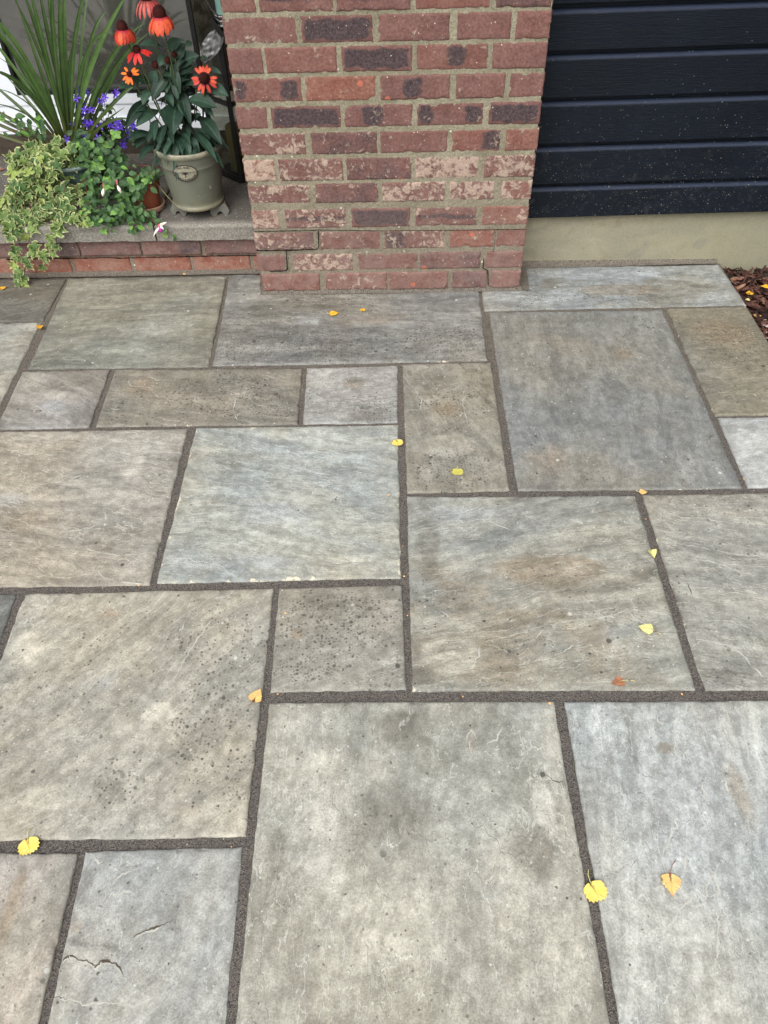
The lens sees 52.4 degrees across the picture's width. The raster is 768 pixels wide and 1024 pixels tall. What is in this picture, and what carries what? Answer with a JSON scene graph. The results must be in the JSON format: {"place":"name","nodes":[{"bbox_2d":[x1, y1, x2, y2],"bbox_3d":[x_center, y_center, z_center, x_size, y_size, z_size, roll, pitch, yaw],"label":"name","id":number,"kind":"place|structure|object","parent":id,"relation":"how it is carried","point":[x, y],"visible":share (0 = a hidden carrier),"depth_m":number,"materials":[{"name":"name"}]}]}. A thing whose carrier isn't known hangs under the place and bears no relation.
{"place":"outdoors","nodes":[
{"label":"outdoors","id":0,"kind":"place"},
{"bbox_2d":[127,169,161,184],"bbox_3d":[-0.892,-1.239,2.898,0.136,0.024,0.128,33,56,28],"label":"feathery succulent","id":1,"kind":"object","parent":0,"point":[145,177],"visible":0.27,"depth_m":2.90,"materials":[{"name":"green plant"}]},
{"bbox_2d":[0,259,767,1023],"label":"patio","id":2,"kind":"structure","parent":0,"point":[394,795],"depth_m":1.85,"materials":[{"name":"stone"}]},
{"bbox_2d":[17,828,39,854],"bbox_3d":[-0.704,0.659,1.551,0.042,0.004,0.052,13,49,14],"label":"fallen leaf","id":3,"kind":"object","parent":2,"relation":"on","point":[27,845],"visible":1,"depth_m":1.55,"materials":[{"name":"plant"}]},
{"bbox_2d":[0,152,257,272],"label":"wall","id":4,"kind":"structure","parent":2,"relation":"on","point":[206,240],"depth_m":2.98,"materials":[{"name":"brick"}]},
{"bbox_2d":[50,138,112,204],"bbox_3d":[-1.180,-1.304,3.007,0.307,0.166,0.307,-1,47,1],"label":"planter bowl","id":5,"kind":"object","parent":4,"relation":"on","point":[71,171],"visible":0.17,"depth_m":2.89,"materials":[{"name":"grey ceramic"}]},
{"bbox_2d":[0,134,90,288],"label":"variegated ivy","id":6,"kind":"object","parent":5,"relation":"in","point":[33,172],"visible":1,"depth_m":2.87,"materials":[{"name":"green plant"}]},
{"bbox_2d":[0,0,147,160],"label":"spiky plant","id":7,"kind":"object","parent":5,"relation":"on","point":[62,88],"visible":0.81,"depth_m":2.73,"materials":[{"name":"green plant"}]},
{"bbox_2d":[0,110,176,240],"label":"trailing fuchsia","id":8,"kind":"object","parent":5,"relation":"in","point":[126,194],"visible":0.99,"depth_m":2.83,"materials":[{"name":"green plant"}]},
{"bbox_2d":[64,86,136,151],"bbox_3d":[-1.025,-1.430,2.851,0.286,0.237,0.183,-1,47,1],"label":"purple bellflower","id":9,"kind":"object","parent":5,"relation":"in","point":[117,126],"visible":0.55,"depth_m":2.84,"materials":[{"name":"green plant"}]},
{"bbox_2d":[134,196,164,212],"bbox_3d":[-0.890,-1.168,2.968,0.116,0.024,0.116,-1,47,1],"label":"pot saucer","id":10,"kind":"object","parent":4,"relation":"on","point":[160,207],"visible":0.38,"depth_m":2.95,"materials":[{"name":"ceramic"}]},
{"bbox_2d":[131,172,159,208],"bbox_3d":[-0.890,-1.200,2.933,0.107,0.109,0.107,-1,47,1],"label":"terracotta pot","id":11,"kind":"object","parent":10,"relation":"on","point":[151,200],"visible":0.46,"depth_m":2.92,"materials":[{"name":"ceramic"}]},
{"bbox_2d":[170,203,188,215],"bbox_3d":[-0.763,-1.151,2.942,0.074,0.034,0.062,14,49,14],"label":"clay riser","id":12,"kind":"object","parent":4,"relation":"on","point":[174,210],"visible":0.43,"depth_m":2.93,"materials":[{"name":"grey ceramic"}]},
{"bbox_2d":[152,128,223,211],"bbox_3d":[-0.698,-1.243,2.852,0.251,0.220,0.251,-1,47,1],"label":"plant pot","id":13,"kind":"object","parent":12,"relation":"on","point":[196,186],"visible":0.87,"depth_m":2.79,"materials":[{"name":"grey ceramic"}]},
{"bbox_2d":[114,0,229,180],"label":"coneflower","id":14,"kind":"object","parent":13,"relation":"in","point":[175,113],"visible":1,"depth_m":2.64,"materials":[{"name":"green plant"}]},
{"bbox_2d":[185,0,246,182],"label":"glass lantern","id":15,"kind":"object","parent":4,"relation":"on","point":[235,164],"visible":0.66,"depth_m":2.96,"materials":[{"name":"black paint"}]},
{"bbox_2d":[210,199,229,215],"bbox_3d":[-0.621,-1.148,2.935,0.074,0.034,0.062,-11,48,-9],"label":"clay riser","id":16,"kind":"object","parent":4,"relation":"on","point":[223,206],"visible":0.74,"depth_m":2.92,"materials":[{"name":"grey ceramic"}]},
{"bbox_2d":[247,688,261,705],"bbox_3d":[-0.294,0.419,1.765,0.039,0.004,0.034,-16,49,-13],"label":"fallen leaf","id":17,"kind":"object","parent":2,"relation":"on","point":[256,696],"visible":1,"depth_m":1.77,"materials":[{"name":"yellow plant"}]},
{"bbox_2d":[328,311,338,315],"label":"fallen leaf","id":18,"kind":"object","parent":2,"relation":"on","point":[331,313],"visible":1,"depth_m":2.83,"materials":[{"name":"plant"}]},
{"bbox_2d":[220,0,553,290],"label":"brick pillar","id":19,"kind":"structure","parent":2,"relation":"on","point":[388,144],"depth_m":2.51,"materials":[{"name":"red brick"}]},
{"bbox_2d":[206,0,223,28],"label":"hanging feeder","id":20,"kind":"object","parent":19,"relation":"hanging from","point":[218,13],"visible":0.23,"depth_m":2.62,"materials":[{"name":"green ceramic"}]},
{"bbox_2d":[200,29,223,63],"bbox_3d":[-0.606,-1.641,2.744,0.096,0.123,0.020,-1,47,1],"label":"plastic wrapping","id":21,"kind":"object","parent":20,"relation":"hanging from","point":[212,43],"visible":0.71,"depth_m":2.74,"materials":[{"name":"plastic"}]},
{"bbox_2d":[209,16,223,37],"bbox_3d":[-0.568,-1.652,2.659,0.051,0.062,0.019,-1,47,1],"label":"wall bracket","id":22,"kind":"object","parent":20,"relation":"attached to","point":[213,23],"depth_m":2.65,"materials":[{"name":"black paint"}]},
{"bbox_2d":[392,439,402,445],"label":"fallen leaf","id":23,"kind":"object","parent":2,"relation":"on","point":[396,442],"visible":1,"depth_m":2.34,"materials":[{"name":"plant"}]},
{"bbox_2d":[451,466,462,474],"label":"fallen leaf","id":24,"kind":"object","parent":2,"relation":"on","point":[456,471],"visible":1,"depth_m":2.25,"materials":[{"name":"plant"}]},
{"bbox_2d":[583,869,607,902],"bbox_3d":[0.401,0.711,1.473,0.045,0.004,0.057,16,50,16],"label":"fallen leaf","id":25,"kind":"object","parent":2,"relation":"on","point":[594,891],"visible":1,"depth_m":1.47,"materials":[{"name":"plant"}]},
{"bbox_2d":[612,676,634,686],"bbox_3d":[0.543,0.387,1.771,0.048,0.004,0.027,17,50,16],"label":"fallen leaf","id":26,"kind":"object","parent":2,"relation":"on","point":[619,680],"visible":1,"depth_m":1.77,"materials":[{"name":"plant"}]},
{"bbox_2d":[636,489,646,493],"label":"fallen leaf","id":27,"kind":"object","parent":2,"relation":"on","point":[641,491],"visible":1,"depth_m":2.18,"materials":[{"name":"plant"}]},
{"bbox_2d":[638,623,660,634],"bbox_3d":[0.635,0.283,1.867,0.033,0.004,0.045,-20,50,-17],"label":"fallen leaf","id":28,"kind":"object","parent":2,"relation":"on","point":[647,628],"visible":1,"depth_m":1.87,"materials":[{"name":"plant"}]},
{"bbox_2d":[648,549,656,557],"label":"fallen leaf","id":29,"kind":"object","parent":2,"relation":"on","point":[652,552],"visible":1,"depth_m":2.03,"materials":[{"name":"plant"}]},
{"bbox_2d":[661,860,680,896],"bbox_3d":[0.551,0.697,1.483,0.059,0.004,0.037,-32,54,-25],"label":"fallen leaf","id":30,"kind":"object","parent":2,"relation":"on","point":[671,882],"visible":1,"depth_m":1.48,"materials":[{"name":"yellow plant"}]},
{"bbox_2d":[723,265,767,340],"bbox_3d":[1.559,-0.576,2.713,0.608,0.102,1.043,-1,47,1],"label":"bark mulch","id":31,"kind":"object","parent":0,"point":[742,289],"visible":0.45,"depth_m":2.95,"materials":[{"name":"brown wood"}]},
{"label":"ground","id":32,"kind":"structure","parent":0,"visible":0},
{"bbox_2d":[523,0,767,278],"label":"timber clad wall","id":33,"kind":"structure","parent":32,"relation":"on","point":[653,134],"depth_m":2.65,"materials":[{"name":"wood"}]},
{"bbox_3d":[-1.032,-2.150,2.173,7.900,3.250,0.900,-1,47,1],"label":"house wall","id":34,"kind":"object","parent":32,"relation":"on","visible":0},
{"bbox_2d":[0,0,236,155],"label":"glazed door","id":35,"kind":"structure","parent":34,"relation":"attached to","point":[11,21],"depth_m":3.08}
]}

